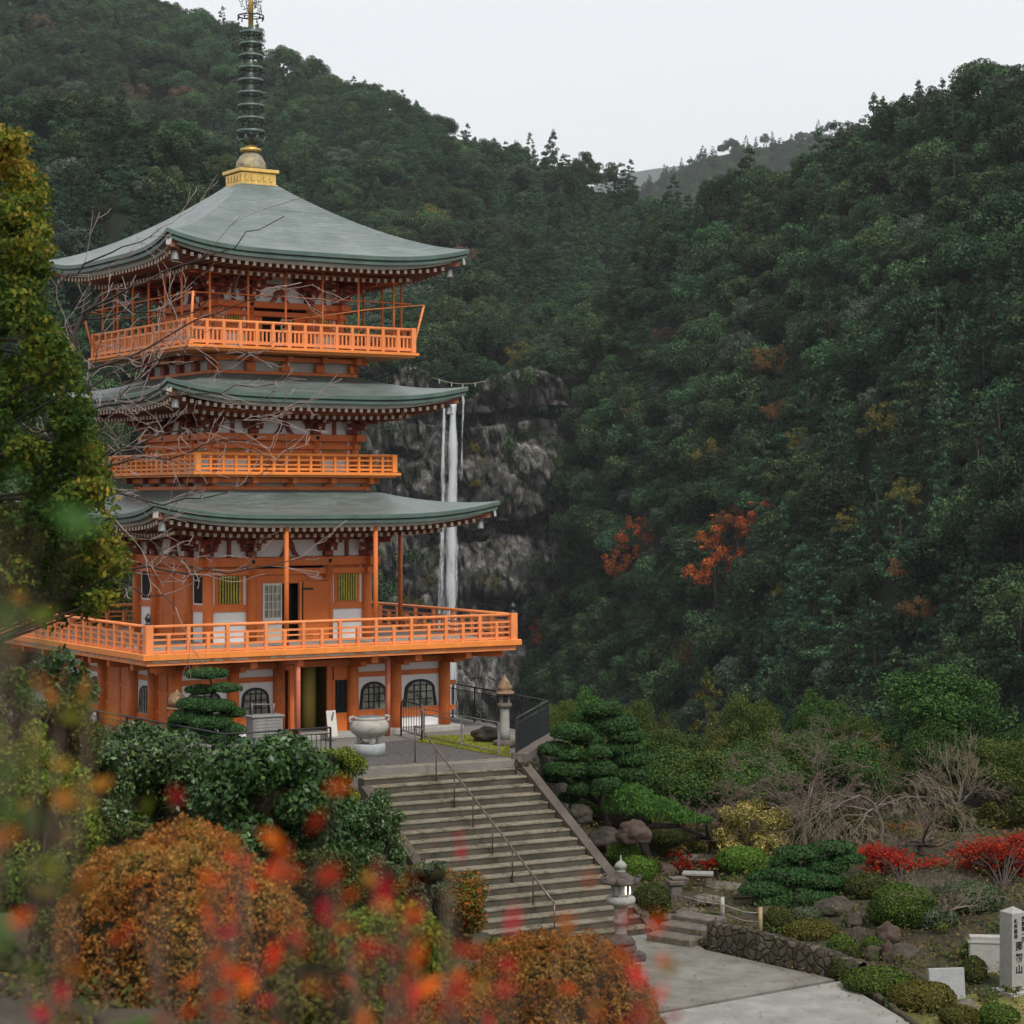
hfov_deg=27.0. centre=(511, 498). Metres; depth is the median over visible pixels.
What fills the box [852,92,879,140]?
cedar tree
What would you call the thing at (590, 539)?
broadleaf tree
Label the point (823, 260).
broadleaf tree
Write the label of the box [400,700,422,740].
hoop rail
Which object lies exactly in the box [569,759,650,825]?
thicket shrub
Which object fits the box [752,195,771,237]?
cedar tree
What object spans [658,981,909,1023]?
forecourt path
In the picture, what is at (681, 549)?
broadleaf tree
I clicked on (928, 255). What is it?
broadleaf tree
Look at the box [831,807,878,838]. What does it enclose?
scrub bush
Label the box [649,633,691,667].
broadleaf tree
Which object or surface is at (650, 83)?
sky
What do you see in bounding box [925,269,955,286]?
broadleaf tree
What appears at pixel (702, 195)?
broadleaf tree
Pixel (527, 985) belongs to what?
orange azalea
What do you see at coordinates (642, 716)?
valley edge tree
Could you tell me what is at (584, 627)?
broadleaf tree
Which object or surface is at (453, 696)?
metal fence
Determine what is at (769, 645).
cedar tree
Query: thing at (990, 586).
broadleaf tree
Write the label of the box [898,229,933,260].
broadleaf tree
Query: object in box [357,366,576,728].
cliff
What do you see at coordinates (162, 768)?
hedge bush
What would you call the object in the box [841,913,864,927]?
garden rock
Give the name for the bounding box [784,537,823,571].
broadleaf tree
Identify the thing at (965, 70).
broadleaf tree
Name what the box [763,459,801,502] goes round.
broadleaf tree
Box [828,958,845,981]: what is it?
clipped bush
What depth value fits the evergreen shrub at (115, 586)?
83.23 m
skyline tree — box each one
[226,35,263,54]
[263,44,303,69]
[698,179,709,191]
[721,144,760,205]
[866,96,887,138]
[984,65,1014,84]
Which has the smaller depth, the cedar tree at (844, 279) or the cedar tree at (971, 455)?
the cedar tree at (971, 455)
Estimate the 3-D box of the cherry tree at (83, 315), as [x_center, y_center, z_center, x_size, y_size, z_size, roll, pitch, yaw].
[-7.525,0.462,39.650,10.637,12.848,3.306,0,0,32]
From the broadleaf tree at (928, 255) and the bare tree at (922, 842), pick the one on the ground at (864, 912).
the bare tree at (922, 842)
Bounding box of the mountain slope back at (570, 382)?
[0,0,651,524]
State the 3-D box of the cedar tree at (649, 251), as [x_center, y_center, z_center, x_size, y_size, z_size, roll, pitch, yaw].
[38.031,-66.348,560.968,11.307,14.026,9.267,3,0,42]
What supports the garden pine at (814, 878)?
on the ground at (864, 912)
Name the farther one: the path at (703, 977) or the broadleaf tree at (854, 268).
the broadleaf tree at (854, 268)
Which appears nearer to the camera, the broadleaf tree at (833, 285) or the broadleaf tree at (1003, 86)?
the broadleaf tree at (1003, 86)
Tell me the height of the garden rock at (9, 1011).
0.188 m
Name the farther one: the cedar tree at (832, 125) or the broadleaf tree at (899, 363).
the cedar tree at (832, 125)
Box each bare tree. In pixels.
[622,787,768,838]
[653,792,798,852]
[702,726,876,844]
[723,708,951,831]
[762,773,994,860]
[866,795,1004,859]
[887,863,1002,914]
[907,722,1013,803]
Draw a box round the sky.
[160,0,1023,187]
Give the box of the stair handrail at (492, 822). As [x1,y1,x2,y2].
[414,725,554,929]
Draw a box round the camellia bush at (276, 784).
[163,729,358,943]
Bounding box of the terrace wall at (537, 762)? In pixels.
[516,740,568,810]
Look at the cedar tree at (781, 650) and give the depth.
349.95 m
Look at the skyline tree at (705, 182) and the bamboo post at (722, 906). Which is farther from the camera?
the skyline tree at (705, 182)
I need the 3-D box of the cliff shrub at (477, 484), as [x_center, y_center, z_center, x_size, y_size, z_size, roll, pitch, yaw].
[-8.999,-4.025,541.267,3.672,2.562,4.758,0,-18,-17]
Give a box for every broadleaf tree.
[516,656,533,700]
[518,671,549,703]
[527,659,550,678]
[536,668,560,698]
[539,639,560,660]
[546,616,576,647]
[547,586,584,615]
[547,645,593,681]
[548,509,565,531]
[548,509,570,541]
[549,444,571,469]
[551,469,575,500]
[553,461,583,478]
[557,403,589,430]
[557,667,587,701]
[558,503,604,561]
[560,464,587,488]
[560,504,586,539]
[568,476,609,504]
[568,577,607,610]
[569,468,598,492]
[570,611,592,635]
[572,638,595,658]
[574,625,606,658]
[575,422,618,472]
[575,562,603,602]
[575,683,602,699]
[578,344,607,375]
[578,659,615,687]
[580,406,611,426]
[580,508,621,550]
[581,315,626,357]
[582,372,620,400]
[582,514,619,578]
[587,596,625,632]
[589,668,630,697]
[591,633,630,664]
[592,393,624,426]
[593,523,641,568]
[597,514,638,552]
[602,462,634,490]
[604,418,653,455]
[605,371,646,397]
[605,454,648,485]
[609,649,650,683]
[612,379,656,414]
[612,381,646,398]
[622,395,668,432]
[628,287,658,326]
[629,480,667,514]
[629,683,661,703]
[630,673,669,703]
[632,555,671,603]
[634,336,669,370]
[634,634,678,673]
[636,424,666,455]
[640,344,667,368]
[640,657,693,708]
[641,385,682,419]
[644,447,690,481]
[644,506,684,535]
[649,505,667,536]
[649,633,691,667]
[654,231,697,264]
[654,337,684,375]
[657,561,688,580]
[662,338,710,377]
[662,556,727,616]
[665,383,699,414]
[665,406,711,437]
[666,601,699,632]
[667,521,706,561]
[668,427,726,477]
[669,273,719,304]
[670,437,718,464]
[670,528,714,563]
[677,336,723,373]
[677,499,719,525]
[680,265,711,285]
[681,371,712,391]
[682,473,733,515]
[682,609,729,672]
[684,673,715,698]
[686,238,740,275]
[686,319,704,341]
[688,308,744,343]
[688,623,735,657]
[691,445,743,482]
[691,644,735,698]
[692,220,731,249]
[694,371,730,403]
[695,180,728,207]
[697,392,741,444]
[698,421,734,447]
[699,386,744,423]
[703,260,750,291]
[705,366,778,402]
[705,617,756,654]
[709,478,737,514]
[710,281,748,312]
[710,342,726,368]
[711,654,754,689]
[712,168,744,210]
[717,329,772,371]
[719,224,750,240]
[719,325,754,345]
[720,276,767,328]
[724,677,764,702]
[725,546,789,615]
[727,309,751,328]
[730,172,771,227]
[730,289,777,334]
[730,459,779,492]
[732,341,792,377]
[739,430,775,456]
[740,244,771,274]
[741,388,793,420]
[742,164,780,183]
[748,510,789,553]
[749,231,793,263]
[749,270,783,295]
[754,505,778,526]
[760,199,786,227]
[762,662,819,697]
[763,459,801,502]
[764,170,800,194]
[770,212,803,235]
[772,247,827,284]
[774,223,820,254]
[775,286,828,318]
[777,182,814,220]
[778,445,814,488]
[780,389,826,429]
[782,483,820,533]
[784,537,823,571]
[785,308,814,331]
[785,313,818,358]
[786,277,819,288]
[787,450,831,485]
[788,153,806,173]
[789,627,837,674]
[790,312,828,356]
[796,432,825,454]
[798,435,830,456]
[800,338,860,378]
[801,161,843,188]
[802,463,844,498]
[806,174,830,205]
[806,239,848,277]
[809,391,832,409]
[810,192,848,220]
[811,659,850,687]
[813,213,851,242]
[814,472,877,540]
[818,147,844,177]
[818,317,843,338]
[822,227,860,249]
[822,279,852,314]
[826,179,875,214]
[826,400,874,429]
[830,123,869,149]
[831,230,876,272]
[831,283,859,309]
[831,562,885,604]
[832,318,882,384]
[836,284,876,309]
[837,328,909,381]
[838,138,895,174]
[838,319,870,369]
[839,251,887,286]
[847,140,907,190]
[847,193,898,230]
[849,157,895,194]
[851,216,901,252]
[855,294,879,305]
[856,387,894,409]
[859,264,889,295]
[866,280,906,312]
[869,95,919,137]
[869,302,909,336]
[871,242,892,267]
[875,369,908,402]
[875,607,915,658]
[877,210,900,225]
[877,236,903,263]
[881,256,937,302]
[881,289,964,345]
[883,156,900,178]
[886,235,919,265]
[891,213,940,241]
[894,349,925,371]
[895,110,947,142]
[897,178,933,204]
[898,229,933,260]
[899,528,979,602]
[905,137,972,172]
[906,280,943,299]
[907,150,965,187]
[907,650,943,679]
[910,85,947,112]
[919,93,957,136]
[919,219,985,275]
[920,251,934,265]
[925,196,987,232]
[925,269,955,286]
[925,485,994,552]
[926,279,978,311]
[933,232,978,284]
[935,89,982,119]
[940,631,998,664]
[944,96,979,122]
[946,58,1021,101]
[948,643,1023,699]
[950,61,982,101]
[952,152,988,173]
[964,207,993,233]
[965,161,1010,199]
[965,231,996,263]
[968,189,1023,234]
[968,562,1023,614]
[970,141,1021,167]
[979,64,1021,98]
[979,377,1023,418]
[982,182,1016,207]
[985,64,1023,98]
[986,490,1023,557]
[988,226,1015,281]
[993,117,1023,163]
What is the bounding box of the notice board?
[326,710,337,736]
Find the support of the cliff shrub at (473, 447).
on the cliff
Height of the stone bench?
0.720 m
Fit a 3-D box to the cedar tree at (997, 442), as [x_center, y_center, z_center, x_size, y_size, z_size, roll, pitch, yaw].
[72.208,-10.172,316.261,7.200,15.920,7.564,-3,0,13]
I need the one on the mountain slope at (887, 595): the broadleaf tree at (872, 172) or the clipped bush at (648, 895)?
the broadleaf tree at (872, 172)
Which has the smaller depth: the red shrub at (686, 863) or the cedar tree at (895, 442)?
the red shrub at (686, 863)
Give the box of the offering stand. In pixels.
[245,703,284,745]
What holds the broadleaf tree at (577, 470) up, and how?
on the mountain slope at (887, 595)
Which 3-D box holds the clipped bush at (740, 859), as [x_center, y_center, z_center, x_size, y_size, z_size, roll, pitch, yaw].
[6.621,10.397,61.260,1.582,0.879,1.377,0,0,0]
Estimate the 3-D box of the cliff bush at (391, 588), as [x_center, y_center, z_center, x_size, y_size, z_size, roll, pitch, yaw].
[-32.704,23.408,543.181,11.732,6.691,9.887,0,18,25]
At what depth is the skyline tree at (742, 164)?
543.80 m
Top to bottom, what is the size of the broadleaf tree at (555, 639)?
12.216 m
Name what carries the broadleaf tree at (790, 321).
on the mountain slope at (887, 595)
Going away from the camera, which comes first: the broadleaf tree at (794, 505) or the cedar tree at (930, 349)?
the cedar tree at (930, 349)
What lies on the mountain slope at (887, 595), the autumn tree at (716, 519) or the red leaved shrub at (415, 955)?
the autumn tree at (716, 519)
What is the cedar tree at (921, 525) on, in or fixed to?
on the mountain slope at (887, 595)
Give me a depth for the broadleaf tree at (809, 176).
492.58 m
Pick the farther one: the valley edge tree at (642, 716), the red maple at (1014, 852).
the valley edge tree at (642, 716)
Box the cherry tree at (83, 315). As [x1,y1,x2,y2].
[20,175,349,675]
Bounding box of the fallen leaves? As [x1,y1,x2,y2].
[365,766,897,1022]
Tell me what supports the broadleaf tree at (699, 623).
on the mountain slope at (887, 595)
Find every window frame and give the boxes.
[153,443,161,453]
[198,440,207,451]
[208,307,213,325]
[215,567,242,605]
[219,440,245,451]
[224,306,242,325]
[315,311,332,329]
[322,442,346,453]
[334,564,358,601]
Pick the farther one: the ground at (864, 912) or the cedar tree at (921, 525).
the cedar tree at (921, 525)
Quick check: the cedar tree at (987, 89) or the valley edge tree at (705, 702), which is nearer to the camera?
the valley edge tree at (705, 702)
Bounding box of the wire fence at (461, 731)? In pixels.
[423,709,499,754]
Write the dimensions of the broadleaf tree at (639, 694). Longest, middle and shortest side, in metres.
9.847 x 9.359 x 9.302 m
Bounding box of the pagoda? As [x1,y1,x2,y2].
[3,0,521,746]
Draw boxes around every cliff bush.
[362,369,392,384]
[373,422,406,436]
[382,576,404,597]
[389,544,429,564]
[398,362,440,384]
[489,374,521,392]
[503,432,518,454]
[504,526,523,534]
[507,363,540,387]
[512,422,547,441]
[515,594,542,619]
[527,553,552,580]
[536,405,568,417]
[546,433,572,450]
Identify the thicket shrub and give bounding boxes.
[565,737,643,786]
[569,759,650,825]
[620,744,726,818]
[632,740,677,768]
[637,728,691,790]
[656,748,739,818]
[702,726,730,751]
[707,748,813,823]
[712,738,759,777]
[734,730,826,797]
[779,730,840,757]
[793,761,881,797]
[804,735,902,807]
[860,726,904,797]
[877,741,918,784]
[880,757,949,813]
[891,717,975,803]
[949,737,1023,802]
[989,722,1023,767]
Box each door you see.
[105,662,117,725]
[118,667,127,724]
[156,675,165,729]
[157,564,171,637]
[166,675,168,722]
[168,442,179,471]
[172,565,183,638]
[180,441,189,471]
[190,310,199,343]
[254,316,261,345]
[258,441,284,471]
[285,441,311,471]
[293,318,305,347]
[303,581,328,638]
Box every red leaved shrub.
[0,666,67,1023]
[102,780,352,1023]
[314,833,493,1023]
[451,872,681,1023]
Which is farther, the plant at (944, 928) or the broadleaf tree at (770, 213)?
the broadleaf tree at (770, 213)
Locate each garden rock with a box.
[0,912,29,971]
[0,998,47,1023]
[93,1008,173,1023]
[470,726,497,740]
[568,804,592,823]
[588,826,617,848]
[615,819,651,845]
[659,863,676,874]
[663,914,671,920]
[674,907,706,913]
[676,853,715,861]
[687,893,724,905]
[706,881,741,889]
[719,906,747,914]
[730,892,755,898]
[753,906,770,915]
[813,896,854,916]
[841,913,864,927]
[849,926,868,942]
[862,945,881,960]
[875,921,901,943]
[880,940,892,962]
[885,943,926,962]
[952,999,978,1007]
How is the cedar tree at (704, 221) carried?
on the mountain slope at (887, 595)
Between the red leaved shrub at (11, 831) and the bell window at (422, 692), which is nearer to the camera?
the red leaved shrub at (11, 831)
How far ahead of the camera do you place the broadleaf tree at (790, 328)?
435.70 m
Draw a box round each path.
[592,934,834,1013]
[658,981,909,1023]
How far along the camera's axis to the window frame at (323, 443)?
68.88 m
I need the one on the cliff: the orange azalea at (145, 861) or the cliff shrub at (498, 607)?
the cliff shrub at (498, 607)
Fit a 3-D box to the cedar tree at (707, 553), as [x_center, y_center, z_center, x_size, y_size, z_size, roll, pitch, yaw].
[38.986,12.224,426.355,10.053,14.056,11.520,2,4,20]
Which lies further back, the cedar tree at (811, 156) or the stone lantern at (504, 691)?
the cedar tree at (811, 156)
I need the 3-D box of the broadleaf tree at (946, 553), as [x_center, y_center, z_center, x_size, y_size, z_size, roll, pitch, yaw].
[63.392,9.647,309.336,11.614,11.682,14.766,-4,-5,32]
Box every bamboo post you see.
[721,897,723,915]
[758,907,761,929]
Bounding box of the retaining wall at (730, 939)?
[707,920,866,978]
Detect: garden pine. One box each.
[159,666,246,757]
[536,701,654,852]
[600,782,712,855]
[738,836,866,907]
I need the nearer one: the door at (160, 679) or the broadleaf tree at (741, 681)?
the door at (160, 679)
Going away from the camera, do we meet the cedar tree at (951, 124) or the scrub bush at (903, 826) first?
the scrub bush at (903, 826)
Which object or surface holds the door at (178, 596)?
in the pagoda
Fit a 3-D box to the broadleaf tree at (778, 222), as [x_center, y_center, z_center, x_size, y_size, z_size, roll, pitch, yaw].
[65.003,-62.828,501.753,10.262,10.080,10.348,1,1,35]
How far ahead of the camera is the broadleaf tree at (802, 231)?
480.29 m
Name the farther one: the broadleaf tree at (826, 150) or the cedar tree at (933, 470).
the broadleaf tree at (826, 150)
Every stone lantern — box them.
[493,674,514,747]
[600,855,645,962]
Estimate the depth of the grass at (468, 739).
63.95 m
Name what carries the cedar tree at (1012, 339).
on the mountain slope at (887, 595)
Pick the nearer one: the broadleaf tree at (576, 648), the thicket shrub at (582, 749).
the thicket shrub at (582, 749)
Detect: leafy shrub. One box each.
[0,464,101,931]
[0,591,151,1023]
[0,667,56,746]
[0,718,60,899]
[0,732,113,949]
[0,849,71,973]
[20,643,101,908]
[23,694,109,904]
[66,816,157,897]
[172,834,267,864]
[258,924,376,1023]
[278,846,364,942]
[304,745,368,824]
[307,895,472,1023]
[321,800,376,928]
[354,788,413,895]
[359,853,402,924]
[389,859,489,975]
[402,860,454,970]
[460,933,535,976]
[713,796,794,858]
[754,834,778,859]
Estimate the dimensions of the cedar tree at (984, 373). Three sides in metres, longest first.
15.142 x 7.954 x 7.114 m
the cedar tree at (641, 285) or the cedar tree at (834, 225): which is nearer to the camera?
the cedar tree at (834, 225)
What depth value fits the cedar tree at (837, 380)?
385.28 m
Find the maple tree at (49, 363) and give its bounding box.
[0,121,139,642]
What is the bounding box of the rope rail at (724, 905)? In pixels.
[679,895,760,921]
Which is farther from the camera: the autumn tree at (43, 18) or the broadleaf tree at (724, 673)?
the autumn tree at (43, 18)
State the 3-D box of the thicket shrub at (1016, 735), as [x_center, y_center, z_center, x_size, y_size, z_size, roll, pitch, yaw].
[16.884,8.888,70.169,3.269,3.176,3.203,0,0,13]
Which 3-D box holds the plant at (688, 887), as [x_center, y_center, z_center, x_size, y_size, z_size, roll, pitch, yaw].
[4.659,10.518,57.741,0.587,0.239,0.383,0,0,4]
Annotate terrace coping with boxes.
[513,733,562,761]
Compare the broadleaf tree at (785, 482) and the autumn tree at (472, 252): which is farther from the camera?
the autumn tree at (472, 252)
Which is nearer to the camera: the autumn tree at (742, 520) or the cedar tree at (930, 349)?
the cedar tree at (930, 349)
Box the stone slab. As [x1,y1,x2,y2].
[927,967,965,998]
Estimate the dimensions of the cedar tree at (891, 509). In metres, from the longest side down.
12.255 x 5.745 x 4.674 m
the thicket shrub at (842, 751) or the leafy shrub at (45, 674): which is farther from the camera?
the thicket shrub at (842, 751)
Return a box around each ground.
[0,774,1023,1023]
[362,740,506,765]
[884,960,1023,1023]
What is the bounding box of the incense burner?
[349,714,389,756]
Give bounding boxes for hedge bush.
[86,722,135,838]
[98,718,216,841]
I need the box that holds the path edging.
[867,992,920,1023]
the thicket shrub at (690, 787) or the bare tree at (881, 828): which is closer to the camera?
the bare tree at (881, 828)
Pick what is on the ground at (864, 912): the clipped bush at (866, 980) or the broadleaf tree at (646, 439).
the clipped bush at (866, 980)
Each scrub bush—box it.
[642,811,693,854]
[685,823,724,853]
[787,808,840,844]
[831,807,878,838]
[878,821,933,836]
[933,804,989,831]
[975,801,1023,829]
[999,777,1023,822]
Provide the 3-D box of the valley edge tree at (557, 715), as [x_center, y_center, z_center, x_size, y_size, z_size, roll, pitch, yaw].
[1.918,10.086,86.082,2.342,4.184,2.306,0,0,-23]
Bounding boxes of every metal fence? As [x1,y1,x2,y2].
[13,700,331,758]
[450,683,546,726]
[515,700,548,752]
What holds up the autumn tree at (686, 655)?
on the mountain slope at (887, 595)
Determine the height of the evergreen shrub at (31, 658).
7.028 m
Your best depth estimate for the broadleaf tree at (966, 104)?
444.42 m
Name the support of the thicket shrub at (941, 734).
on the ground at (864, 912)
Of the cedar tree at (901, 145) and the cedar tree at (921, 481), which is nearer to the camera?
the cedar tree at (921, 481)
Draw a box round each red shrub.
[667,851,692,869]
[692,859,713,870]
[708,856,723,870]
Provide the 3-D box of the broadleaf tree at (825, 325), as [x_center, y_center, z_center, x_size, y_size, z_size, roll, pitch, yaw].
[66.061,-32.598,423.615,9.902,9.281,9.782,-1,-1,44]
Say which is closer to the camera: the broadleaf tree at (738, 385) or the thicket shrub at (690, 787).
the thicket shrub at (690, 787)
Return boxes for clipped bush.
[570,796,598,817]
[605,842,640,864]
[616,854,657,882]
[632,882,671,913]
[644,855,662,872]
[648,820,688,848]
[715,845,768,872]
[749,860,790,883]
[763,904,794,932]
[781,917,840,941]
[790,905,822,919]
[826,933,856,951]
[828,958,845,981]
[841,873,889,898]
[841,945,862,958]
[841,965,918,999]
[861,936,883,949]
[865,882,940,928]
[886,979,957,1013]
[915,903,959,929]
[933,878,1005,914]
[937,1004,980,1023]
[960,941,968,958]
[961,955,987,984]
[977,1003,1020,1023]
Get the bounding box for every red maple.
[849,839,951,882]
[944,827,1023,889]
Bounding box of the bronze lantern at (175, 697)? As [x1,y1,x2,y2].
[166,689,184,713]
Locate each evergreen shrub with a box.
[0,533,52,673]
[34,545,132,688]
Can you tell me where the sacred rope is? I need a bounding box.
[434,378,484,386]
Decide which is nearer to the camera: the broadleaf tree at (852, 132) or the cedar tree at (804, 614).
the cedar tree at (804, 614)
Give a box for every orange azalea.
[49,812,314,1023]
[392,972,497,1023]
[469,926,668,1023]
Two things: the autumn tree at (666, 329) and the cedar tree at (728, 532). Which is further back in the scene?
the autumn tree at (666, 329)
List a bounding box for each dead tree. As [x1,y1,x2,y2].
[952,153,958,175]
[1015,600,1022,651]
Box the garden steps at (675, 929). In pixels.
[647,911,726,946]
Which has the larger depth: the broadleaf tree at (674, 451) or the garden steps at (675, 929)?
the broadleaf tree at (674, 451)
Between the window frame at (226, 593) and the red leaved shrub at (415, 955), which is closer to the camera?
the red leaved shrub at (415, 955)
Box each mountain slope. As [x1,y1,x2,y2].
[0,123,225,687]
[533,125,1023,757]
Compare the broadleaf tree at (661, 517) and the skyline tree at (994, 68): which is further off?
the broadleaf tree at (661, 517)
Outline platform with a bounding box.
[0,688,514,797]
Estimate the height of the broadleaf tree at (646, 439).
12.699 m
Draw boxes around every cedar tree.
[563,427,597,464]
[567,608,579,639]
[571,601,588,642]
[595,424,620,462]
[598,357,617,403]
[604,398,631,453]
[619,255,639,315]
[623,272,653,316]
[636,214,664,258]
[636,220,662,268]
[651,542,674,575]
[659,222,687,265]
[665,190,686,242]
[674,559,690,566]
[678,363,691,386]
[679,193,699,230]
[688,211,713,253]
[693,525,723,591]
[699,179,726,226]
[708,297,732,317]
[709,196,729,224]
[709,612,741,702]
[711,586,726,616]
[712,483,735,544]
[716,202,735,224]
[723,191,764,248]
[726,546,750,600]
[728,389,762,445]
[728,635,760,683]
[731,504,771,567]
[737,238,756,280]
[737,437,784,510]
[741,380,781,449]
[748,279,775,345]
[751,328,767,371]
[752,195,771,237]
[752,521,770,600]
[759,230,779,269]
[760,411,792,474]
[760,590,798,655]
[762,502,793,583]
[764,636,787,708]
[765,494,786,546]
[767,543,812,620]
[768,600,803,670]
[770,542,819,634]
[771,236,787,286]
[772,377,823,455]
[776,224,807,289]
[786,153,808,192]
[786,653,822,719]
[790,553,826,644]
[793,127,826,184]
[794,494,850,568]
[797,566,846,644]
[797,596,858,672]
[803,515,842,606]
[805,427,853,527]
[807,178,842,250]
[814,627,870,706]
[815,214,841,277]
[816,375,852,458]
[818,537,859,614]
[819,120,844,175]
[820,287,836,317]
[826,290,858,346]
[829,130,848,184]
[829,595,878,664]
[830,270,863,302]
[836,512,874,571]
[842,374,871,405]
[842,463,897,568]
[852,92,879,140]
[854,441,889,520]
[856,378,892,447]
[862,118,879,140]
[865,492,921,587]
[866,104,889,144]
[870,483,889,534]
[881,381,938,457]
[882,624,943,692]
[884,283,931,351]
[885,108,912,159]
[885,108,914,151]
[885,163,928,226]
[885,456,913,524]
[886,328,929,399]
[886,351,933,417]
[889,92,908,136]
[895,370,929,433]
[901,502,932,546]
[904,288,951,387]
[906,444,931,499]
[911,79,923,101]
[911,95,949,153]
[912,97,942,145]
[913,257,944,340]
[919,343,953,429]
[919,363,959,467]
[921,351,950,412]
[922,611,949,674]
[924,450,956,522]
[925,418,965,488]
[925,490,954,538]
[929,311,973,373]
[931,321,940,344]
[936,77,949,95]
[938,82,970,153]
[940,141,961,176]
[940,563,977,641]
[944,389,997,459]
[946,313,980,409]
[949,129,974,173]
[950,241,1006,330]
[951,334,980,370]
[956,563,1000,643]
[957,403,989,478]
[959,314,1002,402]
[969,124,988,172]
[972,279,1010,376]
[976,377,1016,463]
[980,76,995,114]
[981,266,1008,320]
[981,492,1021,577]
[982,343,1023,399]
[990,281,1023,366]
[995,360,1023,436]
[1005,172,1023,232]
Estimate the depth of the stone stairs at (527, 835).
56.66 m
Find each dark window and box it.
[142,571,149,597]
[194,575,202,603]
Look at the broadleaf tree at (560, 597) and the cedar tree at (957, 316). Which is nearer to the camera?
the cedar tree at (957, 316)
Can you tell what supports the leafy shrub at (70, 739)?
on the ground at (864, 912)
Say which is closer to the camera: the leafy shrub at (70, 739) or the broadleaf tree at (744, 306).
the leafy shrub at (70, 739)
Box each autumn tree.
[19,14,56,31]
[112,82,149,102]
[168,85,195,107]
[416,203,449,235]
[453,244,477,259]
[503,341,534,367]
[528,619,547,645]
[600,543,639,592]
[614,516,655,559]
[651,327,676,341]
[676,637,697,677]
[680,545,744,611]
[689,437,731,462]
[694,513,753,583]
[711,504,755,556]
[734,501,778,531]
[747,345,797,382]
[760,397,794,443]
[769,580,795,596]
[784,426,811,449]
[830,505,871,540]
[854,401,914,457]
[883,477,922,524]
[886,558,927,590]
[895,595,936,636]
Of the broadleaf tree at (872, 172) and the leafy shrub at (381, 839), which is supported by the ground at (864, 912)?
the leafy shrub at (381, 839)
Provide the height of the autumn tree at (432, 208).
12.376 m
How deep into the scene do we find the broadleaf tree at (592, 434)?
527.12 m
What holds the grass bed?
on the platform
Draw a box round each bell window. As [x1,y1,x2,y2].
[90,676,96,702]
[138,685,146,713]
[188,693,221,716]
[241,687,270,716]
[359,681,384,709]
[402,679,436,706]
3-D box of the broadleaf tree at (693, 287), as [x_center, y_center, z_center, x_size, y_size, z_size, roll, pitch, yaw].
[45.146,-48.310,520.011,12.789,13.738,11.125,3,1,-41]
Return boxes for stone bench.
[682,870,713,885]
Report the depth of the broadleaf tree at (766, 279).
482.67 m
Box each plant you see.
[636,903,671,917]
[682,883,694,889]
[703,910,718,914]
[723,874,736,881]
[729,919,750,925]
[762,917,786,935]
[839,892,853,899]
[864,914,876,925]
[885,1002,912,1012]
[893,959,920,967]
[929,942,964,961]
[932,921,959,934]
[966,987,1000,1003]
[981,918,999,931]
[992,983,1022,999]
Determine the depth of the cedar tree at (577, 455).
534.65 m
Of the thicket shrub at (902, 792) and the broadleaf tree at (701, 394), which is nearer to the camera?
the thicket shrub at (902, 792)
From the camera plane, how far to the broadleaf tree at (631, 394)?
515.84 m
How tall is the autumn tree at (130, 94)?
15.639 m
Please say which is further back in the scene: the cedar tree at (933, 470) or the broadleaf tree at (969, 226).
the broadleaf tree at (969, 226)
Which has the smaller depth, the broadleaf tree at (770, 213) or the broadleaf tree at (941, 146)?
the broadleaf tree at (941, 146)
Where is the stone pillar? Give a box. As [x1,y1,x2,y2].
[992,906,1023,997]
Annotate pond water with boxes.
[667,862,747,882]
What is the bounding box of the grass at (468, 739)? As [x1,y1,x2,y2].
[417,734,510,756]
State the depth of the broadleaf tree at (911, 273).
393.11 m
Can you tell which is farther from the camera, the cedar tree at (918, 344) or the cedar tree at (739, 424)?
the cedar tree at (739, 424)
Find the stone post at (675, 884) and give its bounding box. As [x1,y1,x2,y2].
[665,876,687,899]
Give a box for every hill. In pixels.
[593,165,687,192]
[640,134,833,211]
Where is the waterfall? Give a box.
[438,402,463,715]
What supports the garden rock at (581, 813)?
on the ground at (864, 912)
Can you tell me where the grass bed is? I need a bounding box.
[418,741,509,756]
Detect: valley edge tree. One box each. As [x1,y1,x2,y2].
[530,698,580,745]
[572,684,608,741]
[599,698,661,739]
[657,708,673,730]
[663,723,714,754]
[689,667,722,748]
[706,691,784,751]
[712,730,732,750]
[774,686,791,733]
[784,686,850,739]
[825,713,897,763]
[870,661,1023,748]
[883,710,909,767]
[988,718,1010,740]
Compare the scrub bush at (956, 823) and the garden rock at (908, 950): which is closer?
the garden rock at (908, 950)
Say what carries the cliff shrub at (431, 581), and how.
on the cliff
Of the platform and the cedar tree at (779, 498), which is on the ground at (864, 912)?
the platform
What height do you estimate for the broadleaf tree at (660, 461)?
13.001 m
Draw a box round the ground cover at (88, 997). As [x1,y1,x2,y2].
[0,761,1023,1023]
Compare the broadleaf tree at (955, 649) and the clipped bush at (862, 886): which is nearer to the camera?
the clipped bush at (862, 886)
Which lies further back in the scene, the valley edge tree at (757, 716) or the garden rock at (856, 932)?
the valley edge tree at (757, 716)
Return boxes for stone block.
[967,934,999,971]
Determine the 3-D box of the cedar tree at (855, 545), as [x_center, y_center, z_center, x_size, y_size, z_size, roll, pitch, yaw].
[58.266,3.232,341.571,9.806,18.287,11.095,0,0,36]
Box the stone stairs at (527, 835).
[356,752,654,945]
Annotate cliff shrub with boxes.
[402,596,421,604]
[422,576,441,587]
[468,440,485,455]
[469,479,481,486]
[471,456,492,464]
[478,573,499,589]
[481,602,505,611]

